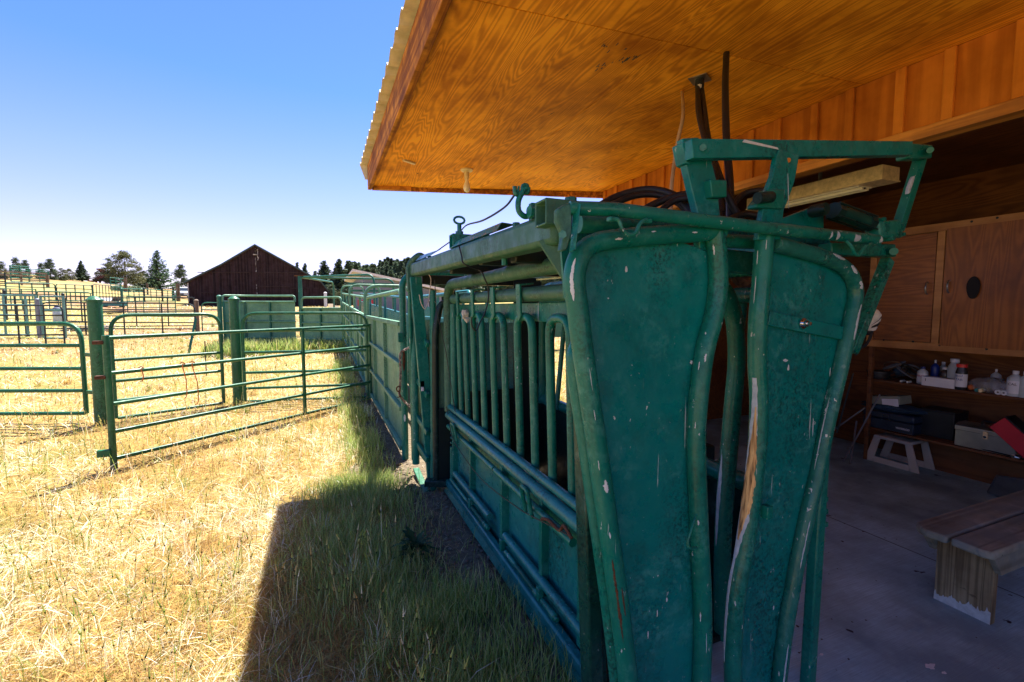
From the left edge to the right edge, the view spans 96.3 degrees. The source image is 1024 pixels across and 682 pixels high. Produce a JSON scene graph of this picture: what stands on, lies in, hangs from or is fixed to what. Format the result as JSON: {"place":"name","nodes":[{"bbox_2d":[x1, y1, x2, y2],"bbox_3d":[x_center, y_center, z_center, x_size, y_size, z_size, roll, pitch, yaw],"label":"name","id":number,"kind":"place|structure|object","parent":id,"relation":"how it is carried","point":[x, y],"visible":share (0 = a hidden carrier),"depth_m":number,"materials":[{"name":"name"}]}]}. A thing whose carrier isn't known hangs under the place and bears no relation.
{"place":"outdoors","nodes":[
{"label":"outdoors","id":0,"kind":"place"},
{"bbox_2d":[0,272,570,681],"bbox_3d":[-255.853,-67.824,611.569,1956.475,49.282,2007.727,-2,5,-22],"label":"ground","id":1,"kind":"structure","parent":0,"point":[470,555],"depth_m":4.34,"materials":[{"name":"plant"}]},
{"bbox_2d":[6,257,24,278],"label":"pine tree","id":2,"kind":"object","parent":1,"relation":"on","point":[14,260],"visible":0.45,"depth_m":62.21,"materials":[{"name":"green plant"}]},
{"bbox_2d":[0,288,36,309],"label":"pen panel","id":3,"kind":"object","parent":1,"relation":"on","point":[21,299],"visible":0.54,"depth_m":31.50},
{"bbox_2d":[9,265,29,281],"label":"pen panel","id":4,"kind":"object","parent":1,"relation":"on","point":[19,270],"visible":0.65,"depth_m":56.51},
{"bbox_2d":[0,271,46,284],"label":"rail fence","id":5,"kind":"object","parent":1,"relation":"on","point":[23,279],"visible":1,"depth_m":50.85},
{"bbox_2d":[0,293,58,319],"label":"pen panel","id":6,"kind":"object","parent":1,"relation":"on","point":[29,302],"visible":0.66,"depth_m":25.53,"materials":[{"name":"metal"}]},
{"bbox_2d":[5,282,55,300],"bbox_3d":[-39.239,-4.042,37.498,0.104,1.522,3.693,0,4,4],"label":"pen panel","id":7,"kind":"object","parent":1,"relation":"on","point":[31,287],"visible":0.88,"depth_m":37.23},
{"bbox_2d":[0,305,65,343],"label":"pen panel","id":8,"kind":"object","parent":1,"relation":"on","point":[43,315],"visible":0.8,"depth_m":14.63,"materials":[{"name":"metal"}]},
{"bbox_2d":[34,298,41,337],"bbox_3d":[-18.082,-0.828,17.520,0.150,1.604,0.150,-2,5,-22],"label":"fence post","id":9,"kind":"object","parent":1,"relation":"on","point":[37,309],"visible":0.73,"depth_m":17.46,"materials":[{"name":"grey metal"}]},
{"bbox_2d":[0,294,36,334],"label":"pen panel","id":10,"kind":"object","parent":9,"relation":"attached to","point":[4,313],"visible":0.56,"depth_m":17.49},
{"bbox_2d":[40,302,196,335],"bbox_3d":[-15.284,-0.850,17.867,5.486,1.342,0.065,-1,4,-8],"label":"pen panel","id":11,"kind":"object","parent":9,"relation":"attached to","point":[123,322],"visible":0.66,"depth_m":17.88,"materials":[{"name":"metal"}]},
{"bbox_2d":[43,258,58,279],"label":"pine tree","id":12,"kind":"object","parent":1,"relation":"on","point":[49,264],"visible":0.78,"depth_m":69.94,"materials":[{"name":"green plant"}]},
{"bbox_2d":[39,295,66,338],"bbox_3d":[-16.524,-0.852,16.521,0.824,1.574,0.077,0,4,-5],"label":"pen panel","id":13,"kind":"object","parent":1,"relation":"on","point":[41,311],"visible":0.66,"depth_m":16.49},
{"bbox_2d":[53,268,68,280],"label":"round pine tree","id":14,"kind":"object","parent":1,"relation":"on","point":[63,277],"visible":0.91,"depth_m":71.44,"materials":[{"name":"green plant"}]},
{"bbox_2d":[36,291,90,307],"bbox_3d":[-32.564,-2.937,33.444,0.092,1.380,2.984,2,5,29],"label":"pen panel","id":15,"kind":"object","parent":1,"relation":"on","point":[70,300],"visible":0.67,"depth_m":33.19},
{"bbox_2d":[55,284,92,300],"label":"pen panel","id":16,"kind":"object","parent":1,"relation":"on","point":[74,288],"visible":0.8,"depth_m":40.73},
{"bbox_2d":[65,296,89,321],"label":"pen panel","id":17,"kind":"object","parent":1,"relation":"on","point":[75,308],"visible":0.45,"depth_m":24.72,"materials":[{"name":"metal"}]},
{"bbox_2d":[74,260,91,281],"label":"tall pine tree","id":18,"kind":"object","parent":1,"relation":"on","point":[81,273],"visible":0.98,"depth_m":78.75,"materials":[{"name":"green plant"}]},
{"bbox_2d":[85,296,106,424],"bbox_3d":[-5.832,0.323,6.469,0.191,1.911,0.191,-2,5,-22],"label":"fence post","id":19,"kind":"object","parent":1,"relation":"on","point":[94,307],"visible":0.91,"depth_m":6.40,"materials":[{"name":"green metal"}]},
{"bbox_2d":[0,322,88,415],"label":"tube gate","id":20,"kind":"structure","parent":19,"relation":"attached to","point":[81,346],"depth_m":6.53,"materials":[{"name":"green metal"}]},
{"bbox_2d":[108,313,225,419],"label":"tube gate","id":21,"kind":"structure","parent":19,"relation":"attached to","point":[110,333],"depth_m":6.97,"materials":[{"name":"green metal"}]},
{"bbox_2d":[93,284,120,301],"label":"pen panel","id":22,"kind":"object","parent":1,"relation":"on","point":[96,292],"visible":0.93,"depth_m":43.68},
{"bbox_2d":[98,258,116,281],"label":"pine tree","id":23,"kind":"object","parent":1,"relation":"on","point":[107,263],"visible":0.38,"depth_m":99.12,"materials":[{"name":"green plant"}]},
{"bbox_2d":[102,250,150,284],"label":"round pine tree","id":24,"kind":"object","parent":1,"relation":"on","point":[119,257],"visible":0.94,"depth_m":98.68,"materials":[{"name":"green plant"}]},
{"bbox_2d":[98,296,194,326],"bbox_3d":[-17.646,-1.425,22.270,3.858,1.461,0.078,-1,4,-19],"label":"pen panel","id":25,"kind":"object","parent":1,"relation":"on","point":[136,311],"visible":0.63,"depth_m":22.28,"materials":[{"name":"metal"}]},
{"bbox_2d":[126,296,175,312],"bbox_3d":[-26.459,-2.663,33.697,2.921,1.272,0.084,-2,5,-25],"label":"pen panel","id":26,"kind":"object","parent":1,"relation":"on","point":[143,307],"visible":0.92,"depth_m":33.69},
{"bbox_2d":[138,250,180,290],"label":"spruce tree","id":27,"kind":"object","parent":1,"relation":"on","point":[159,279],"visible":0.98,"depth_m":116.02,"materials":[{"name":"green plant"}]},
{"bbox_2d":[170,263,187,290],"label":"pine tree","id":28,"kind":"object","parent":1,"relation":"on","point":[179,273],"visible":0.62,"depth_m":133.53,"materials":[{"name":"green plant"}]},
{"bbox_2d":[194,299,199,331],"bbox_3d":[-13.729,-1.024,19.994,0.184,1.590,0.184,-2,5,-22],"label":"fence post","id":29,"kind":"object","parent":1,"relation":"on","point":[196,303],"visible":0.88,"depth_m":19.94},
{"bbox_2d":[216,295,223,340],"bbox_3d":[-9.478,-0.529,14.909,0.158,1.937,0.158,-2,5,-22],"label":"fence post","id":30,"kind":"object","parent":1,"relation":"on","point":[219,310],"visible":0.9,"depth_m":14.82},
{"bbox_2d":[228,296,243,403],"bbox_3d":[-4.712,0.206,7.837,0.176,1.944,0.176,-2,5,-22],"label":"fence post","id":31,"kind":"object","parent":1,"relation":"on","point":[234,322],"visible":0.91,"depth_m":7.78,"materials":[{"name":"green metal"}]},
{"bbox_2d":[240,312,368,402],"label":"tube gate","id":32,"kind":"structure","parent":31,"relation":"attached to","point":[245,372],"depth_m":8.03,"materials":[{"name":"green metal"}]},
{"bbox_2d":[184,244,329,305],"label":"barn","id":33,"kind":"structure","parent":1,"relation":"on","point":[254,269],"depth_m":52.32,"materials":[{"name":"brown"}]},
{"bbox_2d":[303,288,317,304],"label":"door","id":34,"kind":"structure","parent":33,"relation":"in","point":[307,291],"depth_m":54.69,"materials":[{"name":"brown"}]},
{"bbox_2d":[221,294,295,345],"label":"crowding pen wall","id":35,"kind":"structure","parent":1,"relation":"on","point":[266,321],"depth_m":15.60,"materials":[{"name":"metal"}]},
{"bbox_2d":[0,329,565,681],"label":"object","id":36,"kind":"object","parent":1,"relation":"on","point":[419,672],"visible":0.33,"depth_m":2.97,"materials":[{"name":"plant"}]},
{"bbox_2d":[300,296,341,343],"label":"crowding pen wall","id":37,"kind":"structure","parent":1,"relation":"on","point":[318,320],"depth_m":15.19,"materials":[{"name":"metal"}]},
{"bbox_2d":[316,260,331,284],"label":"tall pine tree","id":38,"kind":"object","parent":1,"relation":"on","point":[324,269],"visible":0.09,"depth_m":91.39,"materials":[{"name":"green plant"}]},
{"bbox_2d":[327,284,337,303],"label":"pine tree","id":39,"kind":"object","parent":1,"relation":"on","point":[330,289],"visible":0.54,"depth_m":84.83,"materials":[{"name":"green plant"}]},
{"bbox_2d":[325,259,346,295],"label":"tall pine tree","id":40,"kind":"object","parent":1,"relation":"on","point":[338,269],"visible":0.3,"depth_m":88.57,"materials":[{"name":"green plant"}]},
{"bbox_2d":[294,274,394,336],"bbox_3d":[-7.925,-1.427,20.250,3.319,2.788,7.296,-4,6,-44],"label":"overhead frame","id":41,"kind":"object","parent":1,"relation":"on","point":[318,277],"visible":0.81,"depth_m":19.00,"materials":[{"name":"metal"}]},
{"bbox_2d":[342,293,346,342],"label":"alley wall","id":42,"kind":"structure","parent":1,"relation":"on","point":[344,319],"depth_m":17.38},
{"bbox_2d":[337,279,352,304],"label":"pine tree","id":43,"kind":"object","parent":1,"relation":"on","point":[344,290],"visible":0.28,"depth_m":59.62,"materials":[{"name":"green plant"}]},
{"bbox_2d":[345,293,354,360],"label":"alley wall","id":44,"kind":"structure","parent":1,"relation":"on","point":[351,323],"depth_m":13.52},
{"bbox_2d":[353,294,364,381],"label":"alley wall","id":45,"kind":"structure","parent":1,"relation":"on","point":[359,341],"depth_m":10.74,"materials":[{"name":"metal"}]},
{"bbox_2d":[348,284,380,356],"bbox_3d":[-4.394,-0.626,13.757,0.933,2.162,0.064,-2,5,-22],"label":"alley hoop","id":46,"kind":"object","parent":1,"relation":"on","point":[349,293],"visible":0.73,"depth_m":13.57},
{"bbox_2d":[348,282,394,309],"bbox_3d":[-6.998,-1.734,22.981,2.220,2.350,0.180,-2,5,-22],"label":"loading frame","id":47,"kind":"object","parent":1,"relation":"on","point":[351,283],"visible":0.37,"depth_m":22.82,"materials":[{"name":"green metal"}]},
{"bbox_2d":[369,294,383,317],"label":"alley wall","id":48,"kind":"structure","parent":1,"relation":"on","point":[374,310],"depth_m":14.81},
{"bbox_2d":[365,289,401,449],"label":"alley wall","id":49,"kind":"structure","parent":1,"relation":"on","point":[384,343],"depth_m":6.25,"materials":[{"name":"metal"}]},
{"bbox_2d":[92,324,371,470],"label":"tube gate","id":50,"kind":"structure","parent":49,"relation":"attached to","point":[111,451],"depth_m":5.45,"materials":[{"name":"green metal"}]},
{"bbox_2d":[363,284,407,392],"bbox_3d":[-2.402,-0.058,8.972,0.933,2.092,0.064,-2,5,-22],"label":"alley hoop","id":51,"kind":"object","parent":1,"relation":"on","point":[375,286],"visible":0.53,"depth_m":8.79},
{"bbox_2d":[344,269,443,312],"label":"grey shed","id":52,"kind":"structure","parent":1,"relation":"on","point":[425,287],"depth_m":38.97,"materials":[{"name":"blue metal"}]},
{"bbox_2d":[384,295,409,386],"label":"alley wall","id":53,"kind":"structure","parent":1,"relation":"on","point":[391,314],"depth_m":10.64,"materials":[{"name":"metal"}]},
{"bbox_2d":[392,527,441,563],"bbox_3d":[-0.657,1.345,3.016,0.314,0.203,0.296,2,5,30],"label":"thistle plant","id":54,"kind":"object","parent":1,"relation":"on","point":[414,541],"visible":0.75,"depth_m":3.00,"materials":[{"name":"green plant"}]},
{"bbox_2d":[353,395,501,680],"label":"straw litter","id":55,"kind":"object","parent":1,"relation":"on","point":[418,510],"visible":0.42,"depth_m":3.65,"materials":[{"name":"beige plant"}]},
{"bbox_2d":[398,271,466,459],"bbox_3d":[-0.867,0.263,5.056,0.760,2.076,0.086,-2,5,-22],"label":"alley end post","id":56,"kind":"object","parent":1,"relation":"on","point":[402,337],"visible":0.81,"depth_m":4.92,"materials":[{"name":"green metal"}]},
{"bbox_2d":[398,347,409,407],"bbox_3d":[-1.110,0.377,4.885,0.210,0.692,0.030,-2,5,-22],"label":"tie chain","id":57,"kind":"object","parent":56,"relation":"attached to","point":[400,369],"visible":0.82,"depth_m":4.85,"materials":[{"name":"metal"}]},
{"bbox_2d":[409,290,470,381],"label":"alley wall","id":58,"kind":"structure","parent":1,"relation":"on","point":[437,295],"depth_m":6.66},
{"bbox_2d":[346,393,559,681],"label":"soil clods","id":59,"kind":"object","parent":1,"relation":"on","point":[447,538],"visible":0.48,"depth_m":3.15,"materials":[{"name":"soil"}]},
{"bbox_2d":[344,257,561,300],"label":"forest","id":60,"kind":"object","parent":1,"relation":"on","point":[390,267],"visible":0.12,"depth_m":176.22,"materials":[{"name":"plant"}]},
{"bbox_2d":[424,297,487,321],"bbox_3d":[-1.833,-0.462,13.934,0.104,1.945,3.564,3,5,34],"label":"side pen panel","id":61,"kind":"object","parent":1,"relation":"on","point":[427,311],"visible":0.04,"depth_m":13.36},
{"bbox_2d":[488,303,561,336],"bbox_3d":[0.861,-0.566,15.967,3.501,1.735,0.094,-1,4,-16],"label":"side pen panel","id":62,"kind":"object","parent":1,"relation":"on","point":[558,329],"depth_m":16.15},
{"bbox_2d":[706,415,1023,681],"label":"shed floor","id":63,"kind":"structure","parent":1,"relation":"on","point":[885,616],"depth_m":2.63,"materials":[{"name":"concrete"}]},
{"bbox_2d":[406,138,933,681],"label":"squeeze chute","id":64,"kind":"object","parent":63,"relation":"on","point":[626,530],"visible":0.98,"depth_m":1.80,"materials":[{"name":"green metal"}]},
{"bbox_2d":[458,245,488,330],"bbox_3d":[-0.231,-0.297,2.541,0.202,0.481,0.092,2,5,25],"label":"green twine","id":65,"kind":"object","parent":64,"relation":"hanging from","point":[487,289],"visible":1,"depth_m":2.53,"materials":[{"name":"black fabric"}]},
{"bbox_2d":[438,195,514,249],"bbox_3d":[-0.255,-0.650,2.649,0.087,0.121,1.938,-1,4,-18],"label":"pull rope","id":66,"kind":"object","parent":64,"relation":"hanging from","point":[502,208],"visible":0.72,"depth_m":2.03,"materials":[{"name":"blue fabric"}]},
{"bbox_2d":[457,429,579,649],"bbox_3d":[-0.061,1.048,3.003,0.006,0.630,2.220,-2,5,-22],"label":"lower door","id":67,"kind":"structure","parent":64,"relation":"in","point":[524,530],"depth_m":2.64,"materials":[{"name":"metal"}]},
{"bbox_2d":[538,403,741,604],"bbox_3d":[0.712,1.013,3.419,0.008,0.720,2.420,-2,5,-22],"label":"lower door","id":68,"kind":"structure","parent":64,"relation":"in","point":[561,418],"depth_m":4.02,"materials":[{"name":"metal"}]},
{"bbox_2d":[599,186,690,211],"bbox_3d":[0.584,-0.562,1.992,0.475,0.254,0.168,2,4,20],"label":"hydraulic hose","id":69,"kind":"object","parent":64,"relation":"attached to","point":[663,190],"visible":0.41,"depth_m":2.02,"materials":[{"name":"black rubber"}]},
{"bbox_2d":[611,191,684,210],"bbox_3d":[0.583,-0.562,1.985,0.394,0.193,0.133,1,4,10],"label":"hydraulic hose","id":70,"kind":"object","parent":64,"relation":"attached to","point":[642,194],"visible":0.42,"depth_m":2.01,"materials":[{"name":"black rubber"}]},
{"bbox_2d":[644,190,724,215],"bbox_3d":[0.691,-0.542,1.917,0.368,0.191,0.131,1,4,14],"label":"hydraulic hose","id":71,"kind":"object","parent":64,"relation":"attached to","point":[660,201],"visible":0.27,"depth_m":1.93,"materials":[{"name":"black rubber"}]},
{"bbox_2d":[660,195,722,215],"bbox_3d":[0.721,-0.535,1.885,0.269,0.139,0.082,1,4,15],"label":"hydraulic hose","id":72,"kind":"object","parent":64,"relation":"attached to","point":[669,203],"visible":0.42,"depth_m":1.90,"materials":[{"name":"black rubber"}]},
{"bbox_2d":[730,276,751,287],"bbox_3d":[1.276,-0.390,2.562,0.161,0.227,0.096,-2,5,-22],"label":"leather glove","id":73,"kind":"object","parent":64,"relation":"hanging from","point":[741,282],"visible":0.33,"depth_m":2.55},
{"bbox_2d":[727,211,757,218],"bbox_3d":[0.956,-0.513,1.895,0.162,0.053,0.036,-1,4,-15],"label":"hydraulic hose","id":74,"kind":"object","parent":64,"relation":"attached to","point":[750,214],"visible":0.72,"depth_m":1.89,"materials":[{"name":"black rubber"}]},
{"bbox_2d":[734,187,763,203],"bbox_3d":[1.037,-0.586,1.986,0.227,0.164,0.075,0,4,6],"label":"hydraulic hose","id":75,"kind":"object","parent":64,"relation":"attached to","point":[738,198],"visible":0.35,"depth_m":1.99,"materials":[{"name":"black rubber"}]},
{"bbox_2d":[854,309,881,355],"bbox_3d":[1.749,-0.043,2.256,0.100,0.228,0.124,3,5,36],"label":"knotted cloth","id":76,"kind":"object","parent":64,"relation":"hanging from","point":[876,320],"visible":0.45,"depth_m":2.23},
{"bbox_2d":[360,0,1023,448],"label":"shed","id":77,"kind":"structure","parent":63,"relation":"on","point":[564,98],"depth_m":3.01,"materials":[{"name":"brown wood"}]},
{"bbox_2d":[461,168,472,191],"bbox_3d":[-0.457,-1.618,4.632,0.122,0.227,0.122,-2,5,-22],"label":"bulb lamp","id":78,"kind":"object","parent":77,"relation":"attached to","point":[466,172],"visible":1,"depth_m":4.61,"materials":[{"name":"ceramic"}]},
{"bbox_2d":[669,90,684,208],"bbox_3d":[0.986,-1.132,2.693,0.056,1.012,0.840,2,5,23],"label":"tan cable","id":79,"kind":"object","parent":77,"relation":"hanging from","point":[678,139],"visible":0.69,"depth_m":2.52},
{"bbox_2d":[688,73,743,218],"bbox_3d":[1.034,-1.059,2.385,0.145,1.085,1.224,1,4,15],"label":"outlet drop","id":80,"kind":"object","parent":77,"relation":"attached to","point":[697,81],"visible":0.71,"depth_m":2.37,"materials":[{"name":"metal"}]},
{"bbox_2d":[722,51,733,216],"bbox_3d":[1.051,-1.034,2.245,0.047,1.130,0.813,2,4,21],"label":"rigid hose","id":81,"kind":"object","parent":77,"relation":"hanging from","point":[729,175],"visible":0.7,"depth_m":2.20,"materials":[{"name":"black rubber"}]},
{"bbox_2d":[746,164,900,210],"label":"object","id":82,"kind":"object","parent":77,"relation":"hanging from","point":[858,181],"visible":0.74,"depth_m":3.81,"materials":[{"name":"beige wood"}]},
{"bbox_2d":[866,212,1023,356],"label":"wall cupboard","id":83,"kind":"object","parent":77,"relation":"attached to","point":[956,286],"depth_m":4.20,"materials":[{"name":"brown wood"}]},
{"bbox_2d":[874,232,937,341],"bbox_3d":[3.947,-0.526,4.616,0.020,1.045,0.492,-2,5,-22],"label":"door","id":84,"kind":"structure","parent":83,"relation":"in","point":[905,308],"depth_m":4.56,"materials":[{"name":"brown wood"}]},
{"bbox_2d":[939,219,1023,350],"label":"door","id":85,"kind":"structure","parent":83,"relation":"in","point":[993,253],"depth_m":4.03,"materials":[{"name":"brown wood"}]},
{"bbox_2d":[836,373,853,432],"bbox_3d":[3.605,0.671,4.965,0.206,0.652,0.018,-1,4,-15],"label":"metal rod","id":86,"kind":"object","parent":63,"relation":"on","point":[846,397],"visible":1,"depth_m":4.96,"materials":[{"name":"metal"}]},
{"bbox_2d":[842,394,880,461],"bbox_3d":[3.667,0.954,4.836,0.317,0.826,0.018,2,5,29],"label":"metal rod","id":87,"kind":"object","parent":63,"relation":"on","point":[862,426],"visible":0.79,"depth_m":4.82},
{"bbox_2d":[867,433,934,473],"bbox_3d":[4.074,1.153,4.824,0.305,0.295,0.498,-2,5,-22],"label":"step stool","id":88,"kind":"object","parent":63,"relation":"on","point":[910,458],"visible":0.86,"depth_m":4.75,"materials":[{"name":"beige plastic"}]},
{"bbox_2d":[863,346,1023,483],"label":"shelf unit","id":89,"kind":"object","parent":63,"relation":"on","point":[949,456],"visible":0.69,"depth_m":4.50,"materials":[{"name":"wood"}]},
{"bbox_2d":[867,369,890,378],"bbox_3d":[3.975,0.361,4.974,0.204,0.082,0.204,-2,5,-22],"label":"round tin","id":90,"kind":"object","parent":89,"relation":"on","point":[881,374],"visible":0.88,"depth_m":4.89,"materials":[{"name":"black metal"}]},
{"bbox_2d":[863,408,922,435],"bbox_3d":[4.058,0.841,4.869,0.283,0.190,0.475,-2,5,-22],"label":"plastic toolbox","id":91,"kind":"object","parent":89,"relation":"on","point":[908,424],"visible":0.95,"depth_m":4.74,"materials":[{"name":"blue plastic"}]},
{"bbox_2d":[872,395,911,406],"bbox_3d":[4.048,0.627,4.918,0.202,0.130,0.309,-2,5,-22],"label":"parts carton","id":92,"kind":"object","parent":91,"relation":"on","point":[895,400],"visible":0.73,"depth_m":4.81,"materials":[{"name":"cardboard"}]},
{"bbox_2d":[861,401,927,414],"bbox_3d":[4.070,0.708,4.886,0.308,0.099,0.634,-2,5,-22],"label":"folded jacket","id":93,"kind":"object","parent":91,"relation":"on","point":[906,409],"visible":0.71,"depth_m":4.74,"materials":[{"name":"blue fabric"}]},
{"bbox_2d":[882,361,919,378],"bbox_3d":[4.113,0.302,4.831,0.186,0.195,0.365,-2,5,-22],"label":"cord tangle","id":94,"kind":"object","parent":89,"relation":"on","point":[901,369],"visible":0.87,"depth_m":4.81,"materials":[{"name":"black rubber"}]},
{"bbox_2d":[916,367,927,383],"bbox_3d":[4.124,0.343,4.608,0.088,0.170,0.086,-2,5,-22],"label":"bottle","id":95,"kind":"object","parent":89,"relation":"on","point":[922,371],"visible":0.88,"depth_m":4.59,"materials":[{"name":"white plastic"}]},
{"bbox_2d":[930,360,939,376],"bbox_3d":[4.238,0.309,4.595,0.070,0.240,0.070,-2,5,-22],"label":"bottle","id":96,"kind":"object","parent":89,"relation":"on","point":[935,369],"visible":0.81,"depth_m":4.57,"materials":[{"name":"blue plastic"}]},
{"bbox_2d":[921,376,954,388],"bbox_3d":[4.134,0.398,4.425,0.086,0.088,0.265,-2,5,-22],"label":"white carton","id":97,"kind":"object","parent":89,"relation":"on","point":[942,382],"visible":0.78,"depth_m":4.41,"materials":[{"name":"cardboard"}]},
{"bbox_2d":[920,406,968,440],"bbox_3d":[4.324,0.818,4.595,0.250,0.275,0.273,-2,5,-22],"label":"dark speaker box","id":98,"kind":"object","parent":89,"relation":"on","point":[939,422],"visible":0.94,"depth_m":4.52,"materials":[{"name":"black plastic"}]},
{"bbox_2d":[947,358,959,378],"bbox_3d":[4.265,0.307,4.424,0.100,0.270,0.100,-2,5,-22],"label":"bottle","id":99,"kind":"object","parent":89,"relation":"on","point":[951,368],"visible":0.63,"depth_m":4.40,"materials":[{"name":"white plastic"}]},
{"bbox_2d":[954,363,967,389],"bbox_3d":[4.179,0.333,4.266,0.088,0.240,0.086,-2,5,-22],"label":"bottle","id":100,"kind":"object","parent":89,"relation":"on","point":[961,375],"visible":1,"depth_m":4.24,"materials":[{"name":"white plastic"}]},
{"bbox_2d":[967,377,1006,392],"bbox_3d":[4.312,0.401,4.110,0.172,0.154,0.351,-2,5,-22],"label":"plastic bag","id":101,"kind":"object","parent":89,"relation":"on","point":[988,384],"visible":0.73,"depth_m":4.09,"materials":[{"name":"grey"}]},
{"bbox_2d":[954,420,1019,456],"bbox_3d":[4.345,0.857,4.166,0.255,0.259,0.419,-2,5,-22],"label":"metal toolbox","id":102,"kind":"object","parent":89,"relation":"on","point":[976,435],"visible":0.77,"depth_m":4.16,"materials":[{"name":"metal"}]},
{"bbox_2d":[990,415,1023,457],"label":"red case","id":103,"kind":"object","parent":89,"relation":"on","point":[1009,430],"visible":1,"depth_m":3.88,"materials":[{"name":"plastic"}]},
{"bbox_2d":[1006,371,1020,396],"bbox_3d":[4.332,0.366,3.950,0.103,0.220,0.101,-2,5,-22],"label":"bottle","id":104,"kind":"object","parent":89,"relation":"on","point":[1012,385],"visible":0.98,"depth_m":3.93,"materials":[{"name":"white plastic"}]},
{"bbox_2d":[1018,372,1023,397],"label":"bottle","id":105,"kind":"object","parent":89,"relation":"on","point":[1021,389],"visible":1,"depth_m":3.88,"materials":[{"name":"white plastic"}]},
{"bbox_2d":[916,490,1023,624],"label":"wooden bench","id":106,"kind":"object","parent":63,"relation":"on","point":[979,547],"visible":1,"depth_m":2.48,"materials":[{"name":"wood"}]},
{"bbox_2d":[0,0,602,288],"label":"sky","id":107,"kind":"structure","parent":0,"point":[198,133],"materials":[{"name":"blue"}]},
{"bbox_2d":[194,335,575,681],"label":"tall green grass","id":108,"kind":"structure","parent":0,"point":[372,481],"depth_m":2.69,"materials":[{"name":"plant"}]},
{"bbox_2d":[987,475,1023,496],"bbox_3d":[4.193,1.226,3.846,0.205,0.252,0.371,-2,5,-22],"label":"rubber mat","id":109,"kind":"object","parent":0,"point":[1000,485],"visible":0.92,"depth_m":3.85,"materials":[{"name":"rubber"}]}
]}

